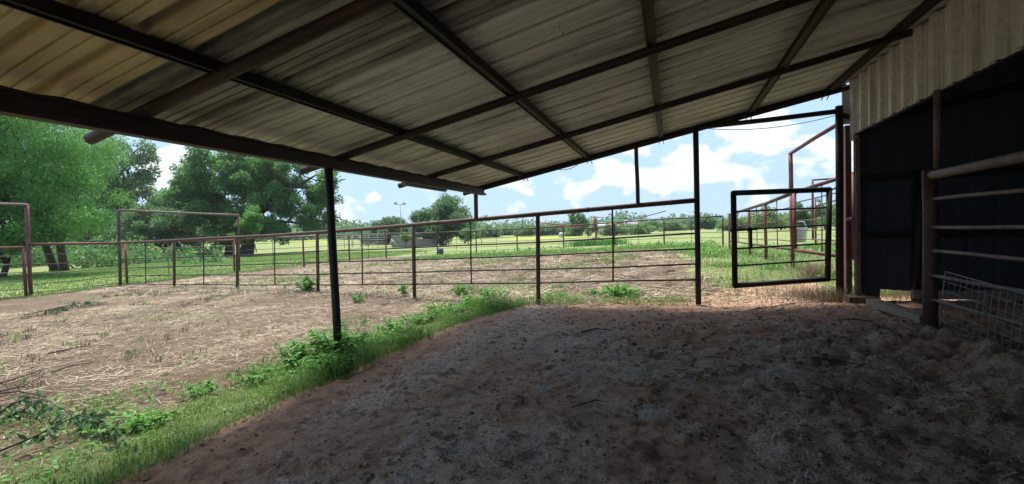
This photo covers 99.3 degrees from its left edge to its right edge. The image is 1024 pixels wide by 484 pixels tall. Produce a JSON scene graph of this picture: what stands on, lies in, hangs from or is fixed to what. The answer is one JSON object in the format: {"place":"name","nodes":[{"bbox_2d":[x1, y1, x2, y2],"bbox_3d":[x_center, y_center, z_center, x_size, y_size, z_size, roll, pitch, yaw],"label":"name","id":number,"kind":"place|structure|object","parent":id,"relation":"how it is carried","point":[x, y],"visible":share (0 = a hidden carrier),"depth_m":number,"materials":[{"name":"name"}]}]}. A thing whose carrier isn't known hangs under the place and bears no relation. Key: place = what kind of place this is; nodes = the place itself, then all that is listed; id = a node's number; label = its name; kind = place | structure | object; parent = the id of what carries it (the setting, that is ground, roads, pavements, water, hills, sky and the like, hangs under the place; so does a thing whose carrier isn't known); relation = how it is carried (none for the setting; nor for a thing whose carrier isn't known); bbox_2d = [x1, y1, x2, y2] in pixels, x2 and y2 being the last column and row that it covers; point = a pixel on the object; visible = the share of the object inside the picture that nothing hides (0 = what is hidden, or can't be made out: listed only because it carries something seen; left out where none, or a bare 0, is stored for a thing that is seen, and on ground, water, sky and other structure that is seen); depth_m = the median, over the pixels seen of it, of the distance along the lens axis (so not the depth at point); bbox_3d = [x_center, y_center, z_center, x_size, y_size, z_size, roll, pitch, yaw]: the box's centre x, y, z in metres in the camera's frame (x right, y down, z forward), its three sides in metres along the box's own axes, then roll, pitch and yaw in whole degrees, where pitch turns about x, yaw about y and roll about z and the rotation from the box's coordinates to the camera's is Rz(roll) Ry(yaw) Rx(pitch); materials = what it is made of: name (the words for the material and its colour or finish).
{"place":"outdoors","nodes":[
{"label":"outdoors","id":0,"kind":"place"},
{"bbox_2d":[0,250,434,300],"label":"lawn grass","id":1,"kind":"structure","parent":0,"point":[79,274],"depth_m":22.87,"materials":[{"name":"plant"}]},
{"bbox_2d":[2,83,852,226],"label":"sky","id":2,"kind":"structure","parent":0,"point":[754,159],"materials":[{"name":"blue"}]},
{"bbox_2d":[0,226,1023,483],"bbox_3d":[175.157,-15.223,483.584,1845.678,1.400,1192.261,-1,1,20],"label":"ground","id":3,"kind":"structure","parent":0,"point":[646,458],"depth_m":3.55,"materials":[{"name":"soil"}]},
{"bbox_2d":[0,246,27,298],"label":"gate","id":4,"kind":"structure","parent":3,"relation":"on","point":[24,272],"depth_m":14.46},
{"bbox_2d":[0,202,32,295],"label":"gateway","id":5,"kind":"object","parent":3,"relation":"on","point":[28,250],"visible":0.87,"depth_m":14.66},
{"bbox_2d":[0,390,46,397],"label":"stick","id":6,"kind":"object","parent":3,"relation":"on","point":[21,392],"visible":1,"depth_m":4.31,"materials":[{"name":"wood"}]},
{"bbox_2d":[0,389,52,420],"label":"plant","id":7,"kind":"object","parent":3,"relation":"on","point":[38,392],"visible":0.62,"depth_m":3.80,"materials":[{"name":"green plant"}]},
{"bbox_2d":[0,169,67,276],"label":"bushy tree","id":8,"kind":"object","parent":3,"relation":"on","point":[11,234],"visible":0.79,"depth_m":21.22,"materials":[{"name":"green plant"}]},
{"bbox_2d":[0,394,82,436],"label":"plant","id":9,"kind":"object","parent":3,"relation":"on","point":[12,416],"visible":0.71,"depth_m":3.66,"materials":[{"name":"green plant"}]},
{"bbox_2d":[0,165,114,254],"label":"shade tree","id":10,"kind":"object","parent":3,"relation":"on","point":[75,235],"visible":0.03,"depth_m":40.88,"materials":[{"name":"green plant"}]},
{"bbox_2d":[24,300,99,314],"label":"fallen branch","id":11,"kind":"object","parent":3,"relation":"on","point":[59,308],"visible":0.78,"depth_m":10.10,"materials":[{"name":"wood"}]},
{"bbox_2d":[0,115,136,270],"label":"feathery tree","id":12,"kind":"object","parent":3,"relation":"on","point":[65,170],"visible":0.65,"depth_m":22.29,"materials":[{"name":"green plant"}]},
{"bbox_2d":[0,407,147,457],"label":"plant","id":13,"kind":"object","parent":3,"relation":"on","point":[88,420],"visible":0.94,"depth_m":3.20,"materials":[{"name":"plant"}]},
{"bbox_2d":[30,242,117,292],"bbox_3d":[-15.799,0.852,15.870,0.099,1.714,2.482,-1,2,22],"label":"side fence","id":14,"kind":"object","parent":3,"relation":"on","point":[76,243],"visible":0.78,"depth_m":15.77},
{"bbox_2d":[51,230,102,248],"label":"shade tree","id":15,"kind":"object","parent":3,"relation":"on","point":[81,239],"visible":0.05,"depth_m":59.26,"materials":[{"name":"green plant"}]},
{"bbox_2d":[93,219,125,249],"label":"shade tree","id":16,"kind":"object","parent":3,"relation":"on","point":[104,237],"visible":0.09,"depth_m":61.81,"materials":[{"name":"green plant"}]},
{"bbox_2d":[62,137,162,247],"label":"pecan tree","id":17,"kind":"object","parent":3,"relation":"on","point":[142,178],"visible":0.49,"depth_m":56.68,"materials":[{"name":"green plant"}]},
{"bbox_2d":[0,235,225,268],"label":"undergrowth","id":18,"kind":"object","parent":3,"relation":"on","point":[89,255],"visible":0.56,"depth_m":33.05,"materials":[{"name":"green plant"}]},
{"bbox_2d":[83,405,178,436],"bbox_3d":[-2.938,1.389,3.364,0.562,0.152,0.434,-2,1,-15],"label":"weed plant","id":19,"kind":"object","parent":3,"relation":"on","point":[135,418],"visible":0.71,"depth_m":3.32,"materials":[{"name":"green plant"}]},
{"bbox_2d":[123,406,180,432],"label":"weed plant","id":20,"kind":"object","parent":3,"relation":"on","point":[150,421],"visible":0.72,"depth_m":3.40,"materials":[{"name":"green plant"}]},
{"bbox_2d":[98,201,208,253],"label":"bush","id":21,"kind":"object","parent":3,"relation":"on","point":[158,226],"visible":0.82,"depth_m":41.46,"materials":[{"name":"green plant"}]},
{"bbox_2d":[99,189,224,249],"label":"shade tree","id":22,"kind":"object","parent":3,"relation":"on","point":[155,201],"visible":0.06,"depth_m":64.60,"materials":[{"name":"green plant"}]},
{"bbox_2d":[116,209,240,276],"bbox_3d":[-14.823,0.184,19.773,0.311,3.114,5.805,-1,1,12],"label":"yard gateway","id":23,"kind":"object","parent":3,"relation":"on","point":[118,211],"visible":0.7,"depth_m":18.79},
{"bbox_2d":[124,239,234,282],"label":"yard gate","id":24,"kind":"structure","parent":3,"relation":"on","point":[126,262],"depth_m":19.48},
{"bbox_2d":[174,374,221,397],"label":"weed plant","id":25,"kind":"object","parent":3,"relation":"on","point":[199,391],"visible":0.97,"depth_m":4.09,"materials":[{"name":"green plant"}]},
{"bbox_2d":[155,146,260,254],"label":"oak tree","id":26,"kind":"object","parent":3,"relation":"on","point":[194,185],"visible":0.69,"depth_m":43.63,"materials":[{"name":"green plant"}]},
{"bbox_2d":[226,204,263,256],"bbox_3d":[-24.209,-0.965,40.068,3.259,5.133,3.071,-1,1,20],"label":"young tree","id":27,"kind":"object","parent":3,"relation":"on","point":[249,223],"visible":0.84,"depth_m":39.67,"materials":[{"name":"green plant"}]},
{"bbox_2d":[227,355,288,384],"bbox_3d":[-2.579,1.324,4.429,0.466,0.183,0.568,-1,1,7],"label":"weed plant","id":28,"kind":"object","parent":3,"relation":"on","point":[254,377],"visible":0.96,"depth_m":4.39,"materials":[{"name":"green plant"}]},
{"bbox_2d":[220,154,344,255],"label":"oak tree","id":29,"kind":"object","parent":3,"relation":"on","point":[273,192],"visible":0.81,"depth_m":43.61,"materials":[{"name":"green plant"}]},
{"bbox_2d":[269,338,324,367],"bbox_3d":[-2.358,1.227,4.762,0.538,0.314,0.480,0,2,35],"label":"weed plant","id":30,"kind":"object","parent":3,"relation":"on","point":[295,355],"visible":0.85,"depth_m":4.78,"materials":[{"name":"green plant"}]},
{"bbox_2d":[294,275,315,291],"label":"weed plant","id":31,"kind":"object","parent":3,"relation":"on","point":[307,285],"visible":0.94,"depth_m":11.44,"materials":[{"name":"green plant"}]},
{"bbox_2d":[303,329,330,358],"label":"weed plant","id":32,"kind":"object","parent":3,"relation":"on","point":[313,343],"visible":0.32,"depth_m":4.92,"materials":[{"name":"green plant"}]},
{"bbox_2d":[298,349,363,373],"bbox_3d":[-1.848,1.229,4.445,0.615,0.254,0.499,-2,2,-32],"label":"weed plant","id":33,"kind":"object","parent":3,"relation":"on","point":[328,362],"visible":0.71,"depth_m":4.40,"materials":[{"name":"green plant"}]},
{"bbox_2d":[240,207,437,267],"bbox_3d":[-9.415,-0.471,27.009,1.550,3.698,12.837,0,2,40],"label":"corner fence","id":34,"kind":"object","parent":3,"relation":"on","point":[348,244],"visible":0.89,"depth_m":26.62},
{"bbox_2d":[305,319,373,358],"bbox_3d":[-1.923,1.140,4.955,0.627,0.432,0.655,-1,1,20],"label":"weed plant","id":35,"kind":"object","parent":3,"relation":"on","point":[349,338],"visible":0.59,"depth_m":4.83,"materials":[{"name":"green plant"}]},
{"bbox_2d":[316,327,364,355],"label":"weed plant","id":36,"kind":"object","parent":3,"relation":"on","point":[331,334],"visible":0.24,"depth_m":4.94,"materials":[{"name":"green plant"}]},
{"bbox_2d":[0,295,681,483],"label":"dead grass","id":37,"kind":"structure","parent":3,"relation":"on","point":[163,406],"depth_m":3.81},
{"bbox_2d":[0,250,683,432],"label":"green tufts","id":38,"kind":"object","parent":3,"relation":"on","point":[105,333],"visible":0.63,"depth_m":7.74,"materials":[{"name":"green plant"}]},
{"bbox_2d":[0,291,685,483],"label":"weeds","id":39,"kind":"object","parent":3,"relation":"on","point":[50,474],"visible":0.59,"depth_m":3.65,"materials":[{"name":"green plant"}]},
{"bbox_2d":[0,287,694,483],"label":"green grass","id":40,"kind":"structure","parent":3,"relation":"on","point":[371,353],"depth_m":3.98,"materials":[{"name":"plant"}]},
{"bbox_2d":[340,231,367,239],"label":"distant tree","id":41,"kind":"object","parent":3,"relation":"on","point":[356,232],"visible":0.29,"depth_m":147.04,"materials":[{"name":"green plant"}]},
{"bbox_2d":[0,248,721,441],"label":"dry tufts","id":42,"kind":"object","parent":3,"relation":"on","point":[26,336],"visible":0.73,"depth_m":10.48,"materials":[{"name":"beige plant"}]},
{"bbox_2d":[349,327,398,347],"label":"weed plant","id":43,"kind":"object","parent":3,"relation":"on","point":[386,333],"visible":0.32,"depth_m":5.55,"materials":[{"name":"green plant"}]},
{"bbox_2d":[358,216,411,244],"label":"mesquite tree","id":44,"kind":"object","parent":3,"relation":"on","point":[390,220],"visible":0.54,"depth_m":68.67,"materials":[{"name":"green plant"}]},
{"bbox_2d":[369,317,413,332],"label":"weed plant","id":45,"kind":"object","parent":3,"relation":"on","point":[393,325],"visible":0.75,"depth_m":6.37,"materials":[{"name":"green plant"}]},
{"bbox_2d":[396,281,409,296],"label":"weed plant","id":46,"kind":"object","parent":3,"relation":"on","point":[402,290],"visible":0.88,"depth_m":10.35,"materials":[{"name":"green plant"}]},
{"bbox_2d":[398,231,411,246],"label":"sapling","id":47,"kind":"object","parent":3,"relation":"on","point":[404,240],"visible":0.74,"depth_m":49.73,"materials":[{"name":"green plant"}]},
{"bbox_2d":[118,198,695,303],"bbox_3d":[-6.006,0.562,11.945,20.450,2.389,0.419,-1,2,27],"label":"pipe fence","id":48,"kind":"object","parent":3,"relation":"on","point":[537,215],"visible":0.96,"depth_m":9.55,"materials":[{"name":"metal"}]},
{"bbox_2d":[391,234,436,247],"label":"field shelter","id":49,"kind":"object","parent":3,"relation":"on","point":[419,242],"visible":0.43,"depth_m":53.69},
{"bbox_2d":[397,310,436,324],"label":"weed plant","id":50,"kind":"object","parent":3,"relation":"on","point":[426,316],"visible":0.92,"depth_m":7.05,"materials":[{"name":"green plant"}]},
{"bbox_2d":[0,248,844,479],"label":"straw","id":51,"kind":"object","parent":3,"relation":"on","point":[277,289],"visible":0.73,"depth_m":9.38,"materials":[{"name":"plant"}]},
{"bbox_2d":[408,192,479,245],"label":"mesquite tree","id":52,"kind":"object","parent":3,"relation":"on","point":[447,209],"visible":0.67,"depth_m":54.69,"materials":[{"name":"green plant"}]},
{"bbox_2d":[417,298,472,314],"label":"weed plant","id":53,"kind":"object","parent":3,"relation":"on","point":[450,305],"visible":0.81,"depth_m":7.73,"materials":[{"name":"green plant"}]},
{"bbox_2d":[450,281,475,296],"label":"weed plant","id":54,"kind":"object","parent":3,"relation":"on","point":[458,290],"visible":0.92,"depth_m":10.00,"materials":[{"name":"green plant"}]},
{"bbox_2d":[458,227,474,243],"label":"sapling","id":55,"kind":"object","parent":3,"relation":"on","point":[467,238],"visible":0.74,"depth_m":49.74,"materials":[{"name":"green plant"}]},
{"bbox_2d":[0,0,948,354],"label":"lean to roof","id":56,"kind":"object","parent":3,"relation":"on","point":[476,98],"visible":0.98,"depth_m":3.65,"materials":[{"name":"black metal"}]},
{"bbox_2d":[459,292,493,304],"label":"weed plant","id":57,"kind":"object","parent":3,"relation":"on","point":[469,297],"visible":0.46,"depth_m":8.39,"materials":[{"name":"green plant"}]},
{"bbox_2d":[475,226,488,243],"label":"sapling","id":58,"kind":"object","parent":3,"relation":"on","point":[480,232],"visible":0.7,"depth_m":57.89,"materials":[{"name":"green plant"}]},
{"bbox_2d":[162,206,820,242],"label":"woods","id":59,"kind":"object","parent":3,"relation":"on","point":[346,223],"visible":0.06,"depth_m":176.06,"materials":[{"name":"green plant"}]},
{"bbox_2d":[474,223,509,237],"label":"distant tree","id":60,"kind":"object","parent":3,"relation":"on","point":[491,234],"visible":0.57,"depth_m":110.67,"materials":[{"name":"green plant"}]},
{"bbox_2d":[475,285,509,300],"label":"weed plant","id":61,"kind":"object","parent":3,"relation":"on","point":[484,291],"visible":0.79,"depth_m":9.15,"materials":[{"name":"green plant"}]},
{"bbox_2d":[157,240,853,297],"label":"tall grass","id":62,"kind":"structure","parent":3,"relation":"on","point":[637,247],"depth_m":15.81,"materials":[{"name":"plant"}]},
{"bbox_2d":[513,222,535,235],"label":"distant tree","id":63,"kind":"object","parent":3,"relation":"on","point":[531,232],"visible":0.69,"depth_m":124.08,"materials":[{"name":"green plant"}]},
{"bbox_2d":[223,235,834,295],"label":"broad weeds","id":64,"kind":"object","parent":3,"relation":"on","point":[707,250],"visible":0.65,"depth_m":21.42,"materials":[{"name":"green plant"}]},
{"bbox_2d":[540,224,565,235],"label":"distant tree","id":65,"kind":"object","parent":3,"relation":"on","point":[552,231],"visible":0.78,"depth_m":116.66,"materials":[{"name":"green plant"}]},
{"bbox_2d":[114,303,1023,483],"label":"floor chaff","id":66,"kind":"object","parent":3,"relation":"on","point":[644,330],"visible":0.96,"depth_m":3.29,"materials":[{"name":"plant"}]},
{"bbox_2d":[564,208,592,236],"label":"distant tree","id":67,"kind":"object","parent":3,"relation":"on","point":[578,217],"visible":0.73,"depth_m":97.14,"materials":[{"name":"green plant"}]},
{"bbox_2d":[436,215,723,251],"bbox_3d":[3.634,-0.242,29.206,19.015,2.304,2.940,-1,2,26],"label":"back fence","id":68,"kind":"object","parent":3,"relation":"on","point":[663,228],"visible":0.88,"depth_m":29.67,"materials":[{"name":"metal"}]},
{"bbox_2d":[142,298,1023,483],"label":"soil crumbs","id":69,"kind":"object","parent":3,"relation":"on","point":[819,454],"visible":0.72,"depth_m":3.20,"materials":[{"name":"soil"}]},
{"bbox_2d":[559,238,630,246],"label":"weed clump","id":70,"kind":"object","parent":3,"relation":"on","point":[585,243],"visible":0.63,"depth_m":35.94,"materials":[{"name":"green plant"}]},
{"bbox_2d":[585,288,605,296],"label":"weed plant","id":71,"kind":"object","parent":3,"relation":"on","point":[594,292],"visible":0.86,"depth_m":9.08,"materials":[{"name":"green plant"}]},
{"bbox_2d":[169,298,1022,482],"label":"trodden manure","id":72,"kind":"object","parent":3,"relation":"on","point":[740,421],"visible":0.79,"depth_m":3.15,"materials":[{"name":"soil"}]},
{"bbox_2d":[533,211,665,242],"bbox_3d":[7.314,-1.077,38.954,10.918,2.867,6.431,-1,1,3],"label":"horse walker","id":73,"kind":"object","parent":3,"relation":"on","point":[594,221],"visible":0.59,"depth_m":36.74,"materials":[{"name":"red metal"}]},
{"bbox_2d":[597,223,628,235],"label":"distant tree","id":74,"kind":"object","parent":3,"relation":"on","point":[618,230],"visible":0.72,"depth_m":90.90,"materials":[{"name":"green plant"}]},
{"bbox_2d":[215,306,1014,482],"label":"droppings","id":75,"kind":"object","parent":3,"relation":"on","point":[729,348],"visible":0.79,"depth_m":4.84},
{"bbox_2d":[601,282,642,297],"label":"weed plant","id":76,"kind":"object","parent":3,"relation":"on","point":[624,290],"visible":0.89,"depth_m":8.63,"materials":[{"name":"green plant"}]},
{"bbox_2d":[236,324,1023,483],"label":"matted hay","id":77,"kind":"object","parent":3,"relation":"on","point":[801,393],"visible":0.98,"depth_m":3.19},
{"bbox_2d":[620,222,655,234],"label":"distant tree","id":78,"kind":"object","parent":3,"relation":"on","point":[643,226],"visible":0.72,"depth_m":93.66,"materials":[{"name":"green plant"}]},
{"bbox_2d":[645,220,662,230],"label":"distant tree","id":79,"kind":"object","parent":3,"relation":"on","point":[657,223],"visible":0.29,"depth_m":123.34,"materials":[{"name":"green plant"}]},
{"bbox_2d":[657,219,688,231],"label":"distant tree","id":80,"kind":"object","parent":3,"relation":"on","point":[676,226],"visible":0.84,"depth_m":108.72,"materials":[{"name":"green plant"}]},
{"bbox_2d":[673,218,694,230],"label":"distant tree","id":81,"kind":"object","parent":3,"relation":"on","point":[686,222],"visible":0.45,"depth_m":138.63,"materials":[{"name":"green plant"}]},
{"bbox_2d":[700,215,721,229],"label":"distant tree","id":82,"kind":"object","parent":3,"relation":"on","point":[710,223],"visible":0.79,"depth_m":104.34,"materials":[{"name":"green plant"}]},
{"bbox_2d":[715,213,755,230],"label":"distant tree","id":83,"kind":"object","parent":3,"relation":"on","point":[744,221],"visible":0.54,"depth_m":83.31,"materials":[{"name":"green plant"}]},
{"bbox_2d":[728,194,794,266],"bbox_3d":[8.161,-0.310,14.941,0.111,1.991,11.144,-1,1,20],"label":"alley fence","id":84,"kind":"object","parent":3,"relation":"on","point":[765,239],"visible":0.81,"depth_m":12.40,"materials":[{"name":"metal"}]},
{"bbox_2d":[797,221,807,241],"bbox_3d":[6.526,-0.231,9.898,0.330,0.477,0.330,-1,1,20],"label":"feed bucket","id":85,"kind":"object","parent":84,"relation":"hanging from","point":[801,234],"visible":0.46,"depth_m":9.77,"materials":[{"name":"white plastic"}]},
{"bbox_2d":[746,205,787,227],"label":"distant tree","id":86,"kind":"object","parent":3,"relation":"on","point":[771,217],"visible":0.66,"depth_m":63.27,"materials":[{"name":"green plant"}]},
{"bbox_2d":[693,105,849,305],"bbox_3d":[4.212,-0.435,7.106,2.288,3.310,0.106,-1,1,20],"label":"gate portal","id":87,"kind":"object","parent":3,"relation":"on","point":[837,111],"visible":0.81,"depth_m":6.80,"materials":[{"name":"metal"}]},
{"bbox_2d":[710,115,835,129],"bbox_3d":[4.149,-1.906,7.077,1.894,0.118,0.009,-1,2,24],"label":"loose wire","id":88,"kind":"object","parent":87,"relation":"attached to","point":[770,127],"visible":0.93,"depth_m":7.07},
{"bbox_2d":[730,187,835,287],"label":"pen gate","id":89,"kind":"structure","parent":87,"relation":"attached to","point":[734,194],"depth_m":6.77,"materials":[{"name":"metal"}]},
{"bbox_2d":[767,214,789,229],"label":"distant tree","id":90,"kind":"object","parent":3,"relation":"on","point":[788,223],"visible":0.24,"depth_m":74.23,"materials":[{"name":"green plant"}]},
{"bbox_2d":[797,202,811,229],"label":"distant tree","id":91,"kind":"object","parent":3,"relation":"on","point":[804,215],"visible":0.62,"depth_m":59.63,"materials":[{"name":"green plant"}]},
{"bbox_2d":[783,259,835,278],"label":"grass tuft","id":92,"kind":"object","parent":3,"relation":"on","point":[812,271],"visible":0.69,"depth_m":8.34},
{"bbox_2d":[721,283,899,308],"bbox_3d":[4.837,0.850,7.147,2.029,0.362,2.238,-2,1,-14],"label":"grass tuft","id":93,"kind":"object","parent":3,"relation":"on","point":[792,292],"visible":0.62,"depth_m":7.15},
{"bbox_2d":[807,198,834,228],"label":"distant tree","id":94,"kind":"object","parent":3,"relation":"on","point":[819,210],"visible":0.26,"depth_m":65.86,"materials":[{"name":"green plant"}]},
{"bbox_2d":[811,178,831,238],"bbox_3d":[13.975,-1.466,19.015,2.090,2.750,0.414,-2,1,-10],"label":"gateway","id":95,"kind":"object","parent":3,"relation":"on","point":[813,202],"visible":0.62,"depth_m":18.96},
{"bbox_2d":[792,172,853,259],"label":"alley gate","id":96,"kind":"structure","parent":3,"relation":"on","point":[795,221],"depth_m":8.98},
{"bbox_2d":[816,206,834,226],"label":"distant tree","id":97,"kind":"object","parent":3,"relation":"on","point":[818,222],"visible":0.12,"depth_m":52.30,"materials":[{"name":"green plant"}]},
{"bbox_2d":[787,282,872,302],"bbox_3d":[5.088,0.783,6.940,1.469,0.338,1.317,-2,2,-30],"label":"grass tuft","id":98,"kind":"object","parent":3,"relation":"on","point":[824,292],"visible":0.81,"depth_m":6.82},
{"bbox_2d":[803,283,911,300],"bbox_3d":[5.919,0.732,7.187,1.644,0.380,1.728,-1,1,-1],"label":"grass tuft","id":99,"kind":"object","parent":3,"relation":"on","point":[886,296],"visible":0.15,"depth_m":6.78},
{"bbox_2d":[843,295,880,303],"bbox_3d":[5.217,0.869,6.499,0.380,0.120,0.260,-1,1,20],"label":"wooden block","id":100,"kind":"object","parent":3,"relation":"on","point":[856,299],"depth_m":6.42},
{"bbox_2d":[866,299,921,323],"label":"timber sill","id":101,"kind":"structure","parent":3,"relation":"on","point":[898,310],"depth_m":5.32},
{"bbox_2d":[880,289,918,300],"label":"grass tuft","id":102,"kind":"object","parent":3,"relation":"on","point":[900,292],"visible":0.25,"depth_m":6.70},
{"bbox_2d":[842,0,1023,296],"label":"barn","id":103,"kind":"structure","parent":3,"relation":"on","point":[943,88],"depth_m":6.19,"materials":[{"name":"beige"}]},
{"bbox_2d":[911,290,1023,299],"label":"floor timber","id":104,"kind":"object","parent":3,"relation":"on","point":[916,294],"visible":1,"depth_m":5.87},
{"bbox_2d":[922,151,1023,327],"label":"stall fence","id":105,"kind":"object","parent":3,"relation":"on","point":[931,251],"visible":0.91,"depth_m":4.44,"materials":[{"name":"metal"}]},
{"bbox_2d":[938,271,1023,354],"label":"wire panel","id":106,"kind":"object","parent":3,"relation":"on","point":[942,300],"visible":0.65,"depth_m":3.75,"materials":[{"name":"metal"}]},
{"bbox_2d":[788,124,834,195],"bbox_3d":[5.879,-1.560,8.436,0.118,1.141,2.872,-1,1,15],"label":"alley gateway","id":107,"kind":"object","parent":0,"point":[806,143],"visible":0.79,"depth_m":9.32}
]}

